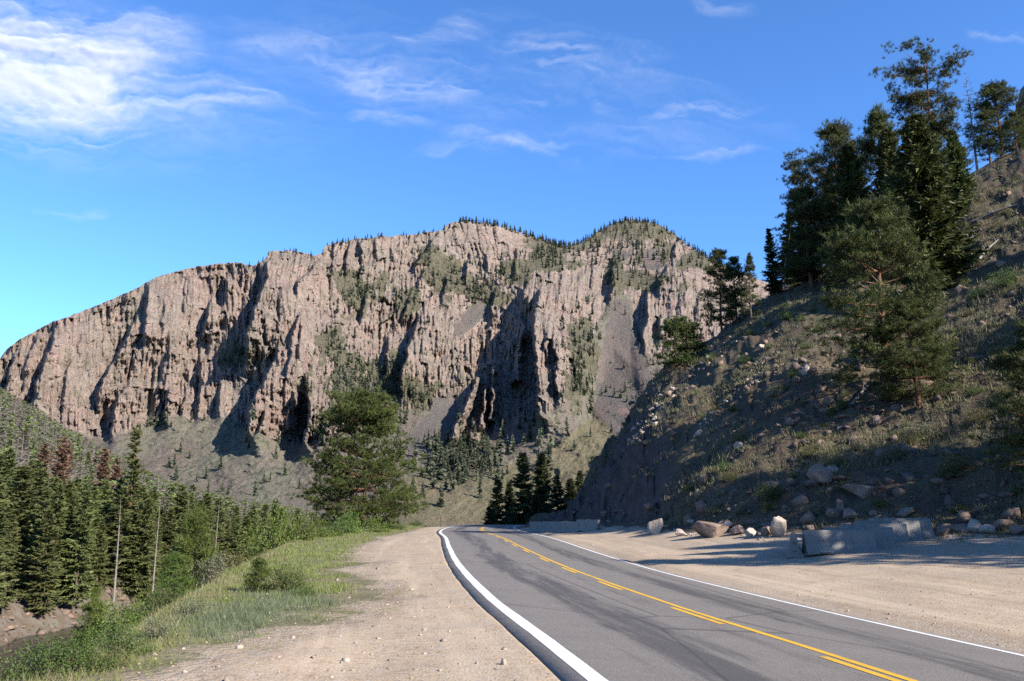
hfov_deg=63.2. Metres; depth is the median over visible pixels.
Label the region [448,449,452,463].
conifer tree
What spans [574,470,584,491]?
spruce tree
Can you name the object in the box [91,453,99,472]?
spruce tree
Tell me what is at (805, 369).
boulder
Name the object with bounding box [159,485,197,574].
spruce tree
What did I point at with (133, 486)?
spruce tree
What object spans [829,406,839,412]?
shrub
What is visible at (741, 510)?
shrub
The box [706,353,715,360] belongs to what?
shrub
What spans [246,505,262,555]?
spruce tree
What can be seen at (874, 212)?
pine tree
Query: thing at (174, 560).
shrub
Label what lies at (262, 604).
blue green grass
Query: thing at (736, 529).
boulder
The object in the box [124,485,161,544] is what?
spruce tree
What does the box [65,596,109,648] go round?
bush
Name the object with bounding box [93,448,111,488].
spruce tree
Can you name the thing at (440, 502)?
conifer tree
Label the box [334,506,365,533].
shrub
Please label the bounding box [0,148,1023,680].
ground
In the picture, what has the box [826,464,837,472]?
boulder
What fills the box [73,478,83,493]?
spruce tree
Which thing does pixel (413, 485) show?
conifer tree
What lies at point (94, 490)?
spruce tree
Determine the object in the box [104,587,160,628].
shrub
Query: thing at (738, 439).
shrub
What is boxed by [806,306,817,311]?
shrub
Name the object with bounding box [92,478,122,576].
spruce tree
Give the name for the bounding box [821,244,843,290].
spruce tree
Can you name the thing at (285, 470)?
conifer tree
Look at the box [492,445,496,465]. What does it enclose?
conifer tree
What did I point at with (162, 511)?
spruce tree
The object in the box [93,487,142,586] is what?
spruce tree
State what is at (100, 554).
spruce tree
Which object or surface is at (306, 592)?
shrub
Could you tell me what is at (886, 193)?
pine tree
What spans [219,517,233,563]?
spruce tree
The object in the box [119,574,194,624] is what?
shrub
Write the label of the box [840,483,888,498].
boulder
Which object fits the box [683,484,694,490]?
shrub
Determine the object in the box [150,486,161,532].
spruce tree
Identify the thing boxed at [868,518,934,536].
concrete barrier
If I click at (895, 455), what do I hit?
shrub
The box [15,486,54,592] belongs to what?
spruce tree
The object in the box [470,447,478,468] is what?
conifer tree
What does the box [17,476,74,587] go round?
spruce tree
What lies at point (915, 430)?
shrub
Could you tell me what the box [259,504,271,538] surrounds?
spruce tree
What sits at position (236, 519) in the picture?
spruce tree
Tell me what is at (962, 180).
fir tree
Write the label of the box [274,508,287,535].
spruce tree
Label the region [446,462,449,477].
conifer tree
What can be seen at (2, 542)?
spruce tree
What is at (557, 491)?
spruce tree
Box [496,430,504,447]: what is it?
conifer tree
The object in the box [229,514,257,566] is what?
spruce tree
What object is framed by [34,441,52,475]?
spruce tree
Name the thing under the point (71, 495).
spruce tree
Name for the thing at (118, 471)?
spruce tree
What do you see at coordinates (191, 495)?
spruce tree
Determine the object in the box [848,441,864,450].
shrub
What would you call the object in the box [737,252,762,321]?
pine tree
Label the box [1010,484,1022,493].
shrub
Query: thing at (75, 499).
spruce tree
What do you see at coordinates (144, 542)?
spruce tree
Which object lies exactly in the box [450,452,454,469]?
conifer tree
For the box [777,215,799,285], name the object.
spruce tree
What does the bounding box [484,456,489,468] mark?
conifer tree
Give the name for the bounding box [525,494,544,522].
spruce tree
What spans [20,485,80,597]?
spruce tree
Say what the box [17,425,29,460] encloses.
spruce tree
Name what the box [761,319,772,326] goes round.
shrub
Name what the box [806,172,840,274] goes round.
pine tree
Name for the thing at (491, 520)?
spruce tree
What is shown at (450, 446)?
conifer tree
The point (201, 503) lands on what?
spruce tree
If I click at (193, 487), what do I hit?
spruce tree
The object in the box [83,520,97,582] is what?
spruce tree
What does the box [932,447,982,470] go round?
shrub
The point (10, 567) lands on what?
spruce tree
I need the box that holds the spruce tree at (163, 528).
[159,504,174,560]
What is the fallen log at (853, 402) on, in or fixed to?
on the ground at (858, 584)
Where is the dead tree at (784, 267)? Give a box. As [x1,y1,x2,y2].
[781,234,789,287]
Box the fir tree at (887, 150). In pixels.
[865,126,902,275]
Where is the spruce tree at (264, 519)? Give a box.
[259,518,268,532]
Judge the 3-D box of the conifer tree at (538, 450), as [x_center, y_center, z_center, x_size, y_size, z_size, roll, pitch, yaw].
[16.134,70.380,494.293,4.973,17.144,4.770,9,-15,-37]
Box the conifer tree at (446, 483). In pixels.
[443,475,448,487]
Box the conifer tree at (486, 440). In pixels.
[481,434,491,453]
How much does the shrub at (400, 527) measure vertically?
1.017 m
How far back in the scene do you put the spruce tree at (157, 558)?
87.48 m
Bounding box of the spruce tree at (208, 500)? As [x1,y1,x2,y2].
[201,493,220,553]
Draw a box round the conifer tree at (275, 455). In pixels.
[273,446,278,458]
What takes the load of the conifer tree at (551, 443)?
on the mountain
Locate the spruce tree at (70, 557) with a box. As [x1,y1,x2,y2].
[61,497,97,594]
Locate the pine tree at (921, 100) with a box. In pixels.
[869,36,977,182]
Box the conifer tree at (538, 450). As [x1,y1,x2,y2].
[535,447,539,467]
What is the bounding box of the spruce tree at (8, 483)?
[1,477,17,534]
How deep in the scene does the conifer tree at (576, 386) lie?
591.50 m
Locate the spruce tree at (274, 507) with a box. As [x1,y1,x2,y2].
[267,498,280,547]
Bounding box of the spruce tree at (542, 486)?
[525,452,558,524]
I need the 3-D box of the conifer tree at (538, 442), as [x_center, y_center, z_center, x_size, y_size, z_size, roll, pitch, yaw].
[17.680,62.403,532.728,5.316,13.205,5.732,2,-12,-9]
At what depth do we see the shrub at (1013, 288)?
57.21 m
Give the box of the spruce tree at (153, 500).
[137,491,162,537]
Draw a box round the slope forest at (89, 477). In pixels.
[0,387,321,552]
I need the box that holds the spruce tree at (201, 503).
[195,499,216,560]
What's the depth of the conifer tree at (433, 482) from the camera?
464.70 m
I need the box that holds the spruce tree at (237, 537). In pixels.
[224,523,244,572]
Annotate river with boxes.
[0,609,152,680]
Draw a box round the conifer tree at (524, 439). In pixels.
[520,428,526,443]
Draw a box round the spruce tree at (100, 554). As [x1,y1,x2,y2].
[87,518,113,594]
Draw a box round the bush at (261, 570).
[242,556,271,592]
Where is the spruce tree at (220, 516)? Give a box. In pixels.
[210,497,229,559]
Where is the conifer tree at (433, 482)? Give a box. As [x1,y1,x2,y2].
[429,470,437,488]
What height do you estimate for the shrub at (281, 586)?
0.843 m
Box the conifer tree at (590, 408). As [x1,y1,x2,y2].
[588,397,593,413]
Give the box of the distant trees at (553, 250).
[40,216,720,480]
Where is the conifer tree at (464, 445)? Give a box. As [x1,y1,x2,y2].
[461,437,468,456]
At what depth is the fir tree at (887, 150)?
78.75 m
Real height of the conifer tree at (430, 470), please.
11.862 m
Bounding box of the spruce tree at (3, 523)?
[0,478,17,606]
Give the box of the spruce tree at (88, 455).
[85,451,90,473]
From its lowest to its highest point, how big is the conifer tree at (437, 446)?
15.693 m
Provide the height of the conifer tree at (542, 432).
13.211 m
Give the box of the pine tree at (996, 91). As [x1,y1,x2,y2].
[956,78,1023,156]
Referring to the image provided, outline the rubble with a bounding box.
[544,157,1023,529]
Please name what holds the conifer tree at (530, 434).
on the mountain
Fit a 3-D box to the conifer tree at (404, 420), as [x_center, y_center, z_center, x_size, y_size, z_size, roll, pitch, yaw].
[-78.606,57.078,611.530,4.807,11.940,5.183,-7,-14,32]
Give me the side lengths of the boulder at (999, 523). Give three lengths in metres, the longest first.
0.946 x 0.898 x 0.596 m
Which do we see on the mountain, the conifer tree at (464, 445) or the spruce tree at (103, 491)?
the conifer tree at (464, 445)
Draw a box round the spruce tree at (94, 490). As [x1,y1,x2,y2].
[74,485,110,574]
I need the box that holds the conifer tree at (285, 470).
[281,462,287,474]
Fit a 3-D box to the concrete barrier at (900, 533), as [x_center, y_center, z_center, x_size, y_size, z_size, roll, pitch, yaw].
[13.522,7.260,31.074,2.662,0.815,0.608,1,-12,-4]
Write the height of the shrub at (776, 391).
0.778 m
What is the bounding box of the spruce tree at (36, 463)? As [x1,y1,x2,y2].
[26,458,50,525]
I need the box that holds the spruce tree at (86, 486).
[77,482,93,513]
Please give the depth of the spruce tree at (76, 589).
73.59 m
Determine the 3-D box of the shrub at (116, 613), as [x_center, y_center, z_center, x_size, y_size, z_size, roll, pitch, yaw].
[-8.895,6.429,19.074,1.602,1.472,1.690,11,-16,-42]
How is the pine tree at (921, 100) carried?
on the ground at (858, 584)
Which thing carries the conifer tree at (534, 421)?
on the mountain
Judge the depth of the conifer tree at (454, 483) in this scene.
458.63 m
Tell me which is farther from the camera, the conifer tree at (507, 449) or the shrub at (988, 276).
the conifer tree at (507, 449)
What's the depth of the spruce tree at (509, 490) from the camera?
129.40 m
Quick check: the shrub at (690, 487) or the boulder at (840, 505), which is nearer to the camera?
the boulder at (840, 505)
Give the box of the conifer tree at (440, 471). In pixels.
[435,456,445,479]
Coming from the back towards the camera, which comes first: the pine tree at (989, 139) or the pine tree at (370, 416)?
the pine tree at (989, 139)
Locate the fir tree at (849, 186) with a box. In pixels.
[822,146,876,277]
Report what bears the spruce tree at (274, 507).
on the ground at (858, 584)
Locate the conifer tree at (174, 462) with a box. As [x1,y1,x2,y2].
[172,454,175,468]
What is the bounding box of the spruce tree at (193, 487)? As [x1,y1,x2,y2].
[186,484,199,513]
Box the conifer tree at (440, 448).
[436,437,443,457]
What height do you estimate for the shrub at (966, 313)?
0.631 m
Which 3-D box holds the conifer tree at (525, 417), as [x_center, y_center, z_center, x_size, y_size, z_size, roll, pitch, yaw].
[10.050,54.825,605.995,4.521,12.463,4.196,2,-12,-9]
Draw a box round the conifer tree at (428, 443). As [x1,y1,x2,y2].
[424,428,430,446]
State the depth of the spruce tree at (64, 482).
86.64 m
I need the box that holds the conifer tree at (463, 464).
[461,456,465,470]
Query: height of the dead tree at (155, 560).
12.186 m
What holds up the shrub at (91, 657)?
on the ground at (858, 584)
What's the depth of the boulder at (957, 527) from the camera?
32.61 m
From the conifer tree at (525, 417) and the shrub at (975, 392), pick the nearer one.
the shrub at (975, 392)
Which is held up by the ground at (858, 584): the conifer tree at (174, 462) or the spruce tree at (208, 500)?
the spruce tree at (208, 500)
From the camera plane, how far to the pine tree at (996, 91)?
105.01 m
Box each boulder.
[647,518,663,534]
[675,529,686,535]
[692,521,728,537]
[694,429,702,436]
[722,521,731,525]
[730,525,744,534]
[734,442,743,448]
[743,528,757,536]
[757,344,764,350]
[761,526,770,535]
[769,516,786,536]
[801,364,809,374]
[806,463,833,483]
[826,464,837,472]
[836,499,843,511]
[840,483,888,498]
[843,508,860,518]
[896,507,914,517]
[936,525,949,535]
[949,523,970,532]
[951,285,965,296]
[967,518,981,532]
[978,524,995,533]
[992,519,1012,530]
[995,260,1007,267]
[1008,524,1023,534]
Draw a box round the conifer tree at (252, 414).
[249,406,255,419]
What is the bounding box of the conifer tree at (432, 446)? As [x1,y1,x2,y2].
[430,439,435,451]
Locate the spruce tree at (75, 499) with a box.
[65,481,80,539]
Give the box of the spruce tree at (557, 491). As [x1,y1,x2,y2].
[549,475,567,511]
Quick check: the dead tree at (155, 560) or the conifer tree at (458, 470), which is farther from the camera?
the conifer tree at (458, 470)
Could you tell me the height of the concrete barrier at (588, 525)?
0.815 m
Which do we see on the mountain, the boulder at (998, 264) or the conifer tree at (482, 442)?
the conifer tree at (482, 442)
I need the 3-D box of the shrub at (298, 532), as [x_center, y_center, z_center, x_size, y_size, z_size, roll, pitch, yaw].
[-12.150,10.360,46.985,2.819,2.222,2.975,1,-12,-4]
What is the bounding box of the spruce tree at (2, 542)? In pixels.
[0,517,5,578]
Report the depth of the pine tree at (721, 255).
88.90 m
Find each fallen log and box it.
[849,376,876,406]
[972,203,1017,222]
[979,235,998,258]
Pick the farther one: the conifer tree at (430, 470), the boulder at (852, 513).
the conifer tree at (430, 470)
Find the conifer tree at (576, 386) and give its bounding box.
[573,379,578,390]
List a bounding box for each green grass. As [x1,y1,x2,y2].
[28,525,438,680]
[144,585,350,645]
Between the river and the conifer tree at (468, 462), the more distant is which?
the conifer tree at (468, 462)
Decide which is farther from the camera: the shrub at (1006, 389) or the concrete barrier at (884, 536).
the shrub at (1006, 389)
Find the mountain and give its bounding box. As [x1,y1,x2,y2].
[0,220,768,527]
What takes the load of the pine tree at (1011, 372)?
on the ground at (858, 584)
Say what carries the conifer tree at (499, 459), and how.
on the mountain
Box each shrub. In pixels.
[0,620,101,680]
[48,632,128,673]
[72,636,138,672]
[81,588,153,646]
[86,580,105,598]
[86,614,165,655]
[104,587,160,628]
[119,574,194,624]
[128,615,178,641]
[134,585,148,602]
[142,550,196,606]
[158,504,222,594]
[174,596,217,616]
[191,550,239,585]
[216,541,259,570]
[233,493,302,555]
[260,556,317,593]
[275,504,322,541]
[294,583,318,596]
[301,512,340,537]
[316,520,349,535]
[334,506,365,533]
[362,513,392,532]
[388,522,407,529]
[408,519,424,525]
[655,511,668,521]
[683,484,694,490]
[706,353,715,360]
[713,460,733,470]
[715,466,741,481]
[726,403,739,411]
[728,431,747,441]
[733,503,749,513]
[738,354,752,363]
[742,329,754,335]
[751,480,784,499]
[756,498,777,510]
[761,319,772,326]
[764,387,782,397]
[778,309,794,320]
[782,370,797,377]
[788,472,798,478]
[792,432,808,437]
[796,348,806,355]
[797,440,821,455]
[798,342,810,348]
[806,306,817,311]
[812,506,824,515]
[822,454,849,466]
[829,316,846,326]
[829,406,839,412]
[832,398,850,409]
[832,481,847,490]
[848,283,865,288]
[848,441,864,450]
[872,496,890,506]
[876,392,894,400]
[880,445,909,460]
[885,429,901,436]
[885,483,906,494]
[894,428,924,444]
[903,419,940,440]
[929,463,963,477]
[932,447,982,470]
[945,501,968,512]
[953,404,995,423]
[961,310,973,316]
[965,287,987,299]
[965,385,987,394]
[981,267,1023,289]
[982,273,995,279]
[990,382,1021,395]
[992,244,1001,250]
[1000,284,1018,293]
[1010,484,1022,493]
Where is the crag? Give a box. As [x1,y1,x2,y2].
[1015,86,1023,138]
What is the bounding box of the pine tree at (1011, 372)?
[957,317,1023,473]
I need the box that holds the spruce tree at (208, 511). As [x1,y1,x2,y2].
[200,509,221,563]
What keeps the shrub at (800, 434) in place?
on the ground at (858, 584)
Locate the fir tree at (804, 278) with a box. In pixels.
[790,218,821,282]
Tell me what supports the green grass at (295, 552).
on the ground at (858, 584)
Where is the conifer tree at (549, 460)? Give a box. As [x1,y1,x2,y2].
[546,442,554,464]
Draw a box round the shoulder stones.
[99,525,1023,680]
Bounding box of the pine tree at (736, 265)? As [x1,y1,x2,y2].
[717,255,755,323]
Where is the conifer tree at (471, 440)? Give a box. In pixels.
[466,437,473,454]
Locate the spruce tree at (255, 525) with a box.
[251,515,259,557]
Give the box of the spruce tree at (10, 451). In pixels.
[0,448,22,475]
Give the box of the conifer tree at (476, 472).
[474,463,478,476]
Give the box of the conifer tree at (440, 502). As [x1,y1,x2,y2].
[437,484,446,506]
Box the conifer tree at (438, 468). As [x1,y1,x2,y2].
[435,456,440,479]
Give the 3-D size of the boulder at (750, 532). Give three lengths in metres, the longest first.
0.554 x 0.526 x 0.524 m
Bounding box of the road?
[436,525,1023,680]
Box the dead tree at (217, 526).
[214,501,220,558]
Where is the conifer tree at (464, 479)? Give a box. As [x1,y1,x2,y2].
[462,467,466,482]
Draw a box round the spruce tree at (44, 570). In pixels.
[17,509,68,620]
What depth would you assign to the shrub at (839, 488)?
39.67 m
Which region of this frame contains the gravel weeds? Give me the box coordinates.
[187,550,435,658]
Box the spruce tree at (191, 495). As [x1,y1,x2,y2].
[185,492,196,513]
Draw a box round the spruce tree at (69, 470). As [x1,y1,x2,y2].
[55,441,75,482]
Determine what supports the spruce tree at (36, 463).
on the ground at (858, 584)
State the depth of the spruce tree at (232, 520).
118.95 m
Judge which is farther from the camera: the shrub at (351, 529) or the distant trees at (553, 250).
the distant trees at (553, 250)
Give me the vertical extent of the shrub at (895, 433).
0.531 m
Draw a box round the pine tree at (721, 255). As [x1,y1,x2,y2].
[697,247,741,332]
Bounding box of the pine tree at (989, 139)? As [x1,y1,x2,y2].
[972,101,1006,163]
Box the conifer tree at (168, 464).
[166,456,171,467]
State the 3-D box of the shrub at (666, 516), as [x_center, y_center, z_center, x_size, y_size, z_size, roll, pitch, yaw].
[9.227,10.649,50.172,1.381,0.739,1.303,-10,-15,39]
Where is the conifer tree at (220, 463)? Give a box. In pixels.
[217,454,222,468]
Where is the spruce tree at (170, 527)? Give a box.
[155,508,178,589]
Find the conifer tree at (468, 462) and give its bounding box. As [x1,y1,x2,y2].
[466,453,471,469]
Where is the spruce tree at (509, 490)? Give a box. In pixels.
[501,481,517,523]
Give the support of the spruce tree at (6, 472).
on the ground at (858, 584)
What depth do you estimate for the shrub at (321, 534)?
52.48 m
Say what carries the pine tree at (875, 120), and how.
on the ground at (858, 584)
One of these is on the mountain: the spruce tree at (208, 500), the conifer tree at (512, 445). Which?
the conifer tree at (512, 445)
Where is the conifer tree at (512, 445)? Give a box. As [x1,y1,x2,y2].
[508,433,515,453]
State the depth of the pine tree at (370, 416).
79.17 m
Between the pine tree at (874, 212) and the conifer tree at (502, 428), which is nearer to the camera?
the pine tree at (874, 212)
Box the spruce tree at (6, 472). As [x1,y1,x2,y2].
[0,457,19,488]
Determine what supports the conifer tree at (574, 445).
on the mountain
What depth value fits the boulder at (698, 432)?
56.70 m
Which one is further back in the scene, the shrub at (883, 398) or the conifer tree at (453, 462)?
the conifer tree at (453, 462)
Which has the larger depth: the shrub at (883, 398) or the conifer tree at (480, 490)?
the conifer tree at (480, 490)
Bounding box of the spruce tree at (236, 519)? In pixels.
[229,507,243,551]
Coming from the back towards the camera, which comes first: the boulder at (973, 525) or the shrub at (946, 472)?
the shrub at (946, 472)
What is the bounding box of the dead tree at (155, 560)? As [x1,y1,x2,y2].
[150,499,160,591]
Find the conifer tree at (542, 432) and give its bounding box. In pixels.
[540,422,544,437]
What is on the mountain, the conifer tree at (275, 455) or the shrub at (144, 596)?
the conifer tree at (275, 455)
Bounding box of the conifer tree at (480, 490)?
[476,477,482,497]
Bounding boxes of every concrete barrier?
[528,522,542,532]
[540,521,558,532]
[556,521,581,532]
[575,520,601,531]
[786,532,803,557]
[801,530,877,553]
[824,527,896,548]
[840,524,910,543]
[855,521,923,540]
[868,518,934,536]
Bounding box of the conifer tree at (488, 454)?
[485,447,493,463]
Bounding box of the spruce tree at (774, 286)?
[760,228,785,295]
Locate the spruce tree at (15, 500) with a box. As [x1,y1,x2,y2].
[6,490,22,516]
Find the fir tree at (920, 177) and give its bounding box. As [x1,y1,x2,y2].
[877,112,990,292]
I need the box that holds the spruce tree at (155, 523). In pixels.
[152,512,164,583]
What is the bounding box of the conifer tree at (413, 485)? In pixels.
[409,474,416,496]
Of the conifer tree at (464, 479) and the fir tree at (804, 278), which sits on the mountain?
the conifer tree at (464, 479)
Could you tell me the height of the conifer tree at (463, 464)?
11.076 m
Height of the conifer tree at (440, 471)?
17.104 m
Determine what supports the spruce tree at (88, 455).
on the ground at (858, 584)
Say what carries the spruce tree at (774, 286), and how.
on the ground at (858, 584)
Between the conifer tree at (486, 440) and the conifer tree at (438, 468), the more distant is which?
the conifer tree at (486, 440)
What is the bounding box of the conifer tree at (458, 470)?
[455,461,462,479]
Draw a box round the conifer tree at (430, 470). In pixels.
[426,459,432,475]
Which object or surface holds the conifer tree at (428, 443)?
on the mountain
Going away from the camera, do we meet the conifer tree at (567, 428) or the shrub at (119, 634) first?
the shrub at (119, 634)
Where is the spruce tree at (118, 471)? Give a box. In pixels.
[103,458,123,513]
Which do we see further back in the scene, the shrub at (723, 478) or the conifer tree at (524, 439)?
the conifer tree at (524, 439)
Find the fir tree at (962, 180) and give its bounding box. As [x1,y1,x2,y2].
[943,128,978,212]
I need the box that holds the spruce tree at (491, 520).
[479,506,496,524]
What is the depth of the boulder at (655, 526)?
46.33 m
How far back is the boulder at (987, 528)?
31.80 m
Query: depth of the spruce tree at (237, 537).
108.63 m
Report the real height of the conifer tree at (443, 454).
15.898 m
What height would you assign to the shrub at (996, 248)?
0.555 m
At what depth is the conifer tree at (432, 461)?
502.18 m
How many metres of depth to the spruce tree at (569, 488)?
147.32 m
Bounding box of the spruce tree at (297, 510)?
[293,508,303,532]
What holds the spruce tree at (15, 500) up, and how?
on the ground at (858, 584)
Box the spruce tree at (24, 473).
[1,464,41,590]
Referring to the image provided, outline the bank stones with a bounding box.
[0,577,202,643]
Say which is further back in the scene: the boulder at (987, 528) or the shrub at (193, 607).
the boulder at (987, 528)
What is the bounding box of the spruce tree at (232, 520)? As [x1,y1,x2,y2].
[227,505,240,551]
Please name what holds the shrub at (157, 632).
on the ground at (858, 584)
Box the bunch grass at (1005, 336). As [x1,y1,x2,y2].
[564,152,1023,530]
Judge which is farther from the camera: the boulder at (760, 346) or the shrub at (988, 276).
the boulder at (760, 346)
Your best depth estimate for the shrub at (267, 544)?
42.59 m
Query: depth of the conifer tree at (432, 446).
547.95 m
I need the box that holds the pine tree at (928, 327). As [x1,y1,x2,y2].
[859,296,975,409]
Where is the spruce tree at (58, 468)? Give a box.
[50,435,71,484]
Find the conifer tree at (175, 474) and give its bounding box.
[172,464,179,476]
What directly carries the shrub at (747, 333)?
on the ground at (858, 584)
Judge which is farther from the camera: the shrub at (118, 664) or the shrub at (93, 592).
the shrub at (93, 592)
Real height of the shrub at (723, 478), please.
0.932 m
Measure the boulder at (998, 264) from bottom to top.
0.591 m
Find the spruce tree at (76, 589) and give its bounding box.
[55,490,97,615]
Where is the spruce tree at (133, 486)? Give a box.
[115,422,146,576]
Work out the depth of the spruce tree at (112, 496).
100.33 m
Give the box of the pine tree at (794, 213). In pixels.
[766,184,837,287]
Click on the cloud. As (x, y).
(79, 88)
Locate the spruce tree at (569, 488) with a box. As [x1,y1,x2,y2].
[561,478,577,505]
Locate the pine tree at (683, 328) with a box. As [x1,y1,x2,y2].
[649,315,712,367]
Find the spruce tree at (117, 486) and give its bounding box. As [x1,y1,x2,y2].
[104,477,126,572]
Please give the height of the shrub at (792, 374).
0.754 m
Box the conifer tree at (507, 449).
[504,434,509,453]
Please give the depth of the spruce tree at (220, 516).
109.75 m
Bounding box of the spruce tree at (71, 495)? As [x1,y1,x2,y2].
[61,482,87,574]
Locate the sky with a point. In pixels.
(248, 129)
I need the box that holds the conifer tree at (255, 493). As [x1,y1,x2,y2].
[251,481,258,495]
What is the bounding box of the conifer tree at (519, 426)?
[516,416,521,428]
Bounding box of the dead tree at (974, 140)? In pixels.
[961,73,990,169]
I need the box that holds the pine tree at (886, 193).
[873,166,910,277]
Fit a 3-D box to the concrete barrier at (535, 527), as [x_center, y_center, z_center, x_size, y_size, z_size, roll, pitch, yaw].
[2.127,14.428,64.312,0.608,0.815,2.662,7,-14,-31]
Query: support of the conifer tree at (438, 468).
on the mountain
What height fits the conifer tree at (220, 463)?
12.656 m
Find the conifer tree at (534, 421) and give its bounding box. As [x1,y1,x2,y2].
[531,409,536,426]
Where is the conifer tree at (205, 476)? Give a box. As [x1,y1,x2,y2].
[202,465,208,478]
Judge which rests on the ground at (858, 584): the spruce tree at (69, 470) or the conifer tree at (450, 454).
the spruce tree at (69, 470)
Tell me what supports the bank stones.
on the ground at (858, 584)
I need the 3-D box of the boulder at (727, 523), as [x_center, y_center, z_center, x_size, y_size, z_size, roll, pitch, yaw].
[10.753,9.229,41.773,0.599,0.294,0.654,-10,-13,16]
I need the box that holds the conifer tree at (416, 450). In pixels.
[413,439,418,456]
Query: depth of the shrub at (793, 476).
42.68 m
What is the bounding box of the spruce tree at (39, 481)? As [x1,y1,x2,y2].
[14,467,51,586]
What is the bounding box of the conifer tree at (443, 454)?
[440,449,447,469]
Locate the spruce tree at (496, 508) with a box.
[484,479,510,524]
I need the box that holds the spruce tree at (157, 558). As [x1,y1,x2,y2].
[125,507,163,589]
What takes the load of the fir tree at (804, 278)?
on the ground at (858, 584)
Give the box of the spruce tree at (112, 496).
[104,493,113,524]
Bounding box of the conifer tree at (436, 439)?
[434,432,439,449]
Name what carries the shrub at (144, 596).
on the ground at (858, 584)
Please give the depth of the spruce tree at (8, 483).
88.54 m
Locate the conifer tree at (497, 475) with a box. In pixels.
[493,461,501,479]
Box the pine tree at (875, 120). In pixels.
[837,103,900,246]
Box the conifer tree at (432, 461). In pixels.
[426,452,435,469]
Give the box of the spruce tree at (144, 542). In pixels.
[113,490,160,598]
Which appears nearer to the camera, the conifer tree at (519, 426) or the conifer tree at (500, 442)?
the conifer tree at (500, 442)
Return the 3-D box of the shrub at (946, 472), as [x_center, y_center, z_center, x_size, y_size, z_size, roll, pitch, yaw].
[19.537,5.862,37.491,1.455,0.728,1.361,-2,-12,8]
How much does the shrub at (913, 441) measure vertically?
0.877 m
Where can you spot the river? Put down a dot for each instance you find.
(8, 647)
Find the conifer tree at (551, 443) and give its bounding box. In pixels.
[547,433,553,451]
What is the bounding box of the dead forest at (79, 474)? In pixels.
[0,387,322,536]
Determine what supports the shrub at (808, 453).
on the ground at (858, 584)
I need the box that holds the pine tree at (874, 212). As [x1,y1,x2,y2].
[788,190,972,401]
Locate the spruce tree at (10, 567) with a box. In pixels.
[0,513,21,616]
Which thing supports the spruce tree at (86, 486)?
on the ground at (858, 584)
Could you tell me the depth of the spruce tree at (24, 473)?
73.63 m
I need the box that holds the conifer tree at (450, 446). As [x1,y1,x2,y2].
[448,436,452,456]
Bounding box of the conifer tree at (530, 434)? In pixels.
[526,419,533,438]
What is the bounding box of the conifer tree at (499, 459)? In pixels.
[495,448,504,465]
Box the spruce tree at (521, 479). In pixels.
[505,452,533,527]
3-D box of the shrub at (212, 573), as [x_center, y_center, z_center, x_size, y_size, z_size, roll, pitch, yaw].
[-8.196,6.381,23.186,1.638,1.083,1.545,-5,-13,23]
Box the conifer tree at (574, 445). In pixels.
[572,440,576,449]
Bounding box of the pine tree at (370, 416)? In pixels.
[291,386,429,528]
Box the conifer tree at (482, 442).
[479,433,484,449]
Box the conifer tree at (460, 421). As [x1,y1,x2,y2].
[454,409,462,424]
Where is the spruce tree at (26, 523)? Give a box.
[16,492,34,583]
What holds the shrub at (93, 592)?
on the ground at (858, 584)
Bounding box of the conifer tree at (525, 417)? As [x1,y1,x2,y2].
[523,408,527,421]
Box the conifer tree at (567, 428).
[564,416,569,436]
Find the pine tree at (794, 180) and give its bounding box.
[776,145,826,275]
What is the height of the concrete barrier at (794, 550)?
0.815 m
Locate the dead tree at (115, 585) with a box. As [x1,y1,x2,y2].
[109,500,125,601]
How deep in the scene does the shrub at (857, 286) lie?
73.38 m
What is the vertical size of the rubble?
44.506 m
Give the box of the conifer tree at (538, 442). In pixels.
[536,428,542,444]
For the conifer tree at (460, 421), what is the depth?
569.10 m
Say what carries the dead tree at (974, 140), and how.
on the ground at (858, 584)
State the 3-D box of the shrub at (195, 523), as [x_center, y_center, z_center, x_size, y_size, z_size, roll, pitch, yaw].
[-10.717,7.419,27.917,2.171,3.829,2.132,11,-16,-43]
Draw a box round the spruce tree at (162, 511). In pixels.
[158,509,167,547]
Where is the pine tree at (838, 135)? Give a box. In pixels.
[787,116,877,256]
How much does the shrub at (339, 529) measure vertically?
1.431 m
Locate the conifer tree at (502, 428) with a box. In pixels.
[500,420,506,435]
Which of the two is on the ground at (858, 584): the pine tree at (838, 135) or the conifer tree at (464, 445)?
the pine tree at (838, 135)
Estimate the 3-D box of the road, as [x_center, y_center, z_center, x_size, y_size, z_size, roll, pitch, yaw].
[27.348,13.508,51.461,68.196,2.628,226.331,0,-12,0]
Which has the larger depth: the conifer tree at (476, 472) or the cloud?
the cloud
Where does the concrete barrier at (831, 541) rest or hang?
on the ground at (858, 584)
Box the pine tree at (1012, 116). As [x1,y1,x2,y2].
[996,110,1023,154]
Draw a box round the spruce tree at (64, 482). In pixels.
[52,480,67,498]
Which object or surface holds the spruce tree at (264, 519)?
on the ground at (858, 584)
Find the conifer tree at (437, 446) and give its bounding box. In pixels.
[435,436,439,455]
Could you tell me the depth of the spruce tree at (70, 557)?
75.95 m
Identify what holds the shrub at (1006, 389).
on the ground at (858, 584)
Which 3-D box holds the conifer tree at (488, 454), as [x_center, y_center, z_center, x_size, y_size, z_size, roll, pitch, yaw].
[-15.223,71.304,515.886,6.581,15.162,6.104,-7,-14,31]
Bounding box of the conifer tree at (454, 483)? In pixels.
[450,471,457,489]
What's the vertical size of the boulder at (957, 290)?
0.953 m
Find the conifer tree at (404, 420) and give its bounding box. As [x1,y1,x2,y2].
[402,411,407,423]
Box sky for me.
[0,0,1023,357]

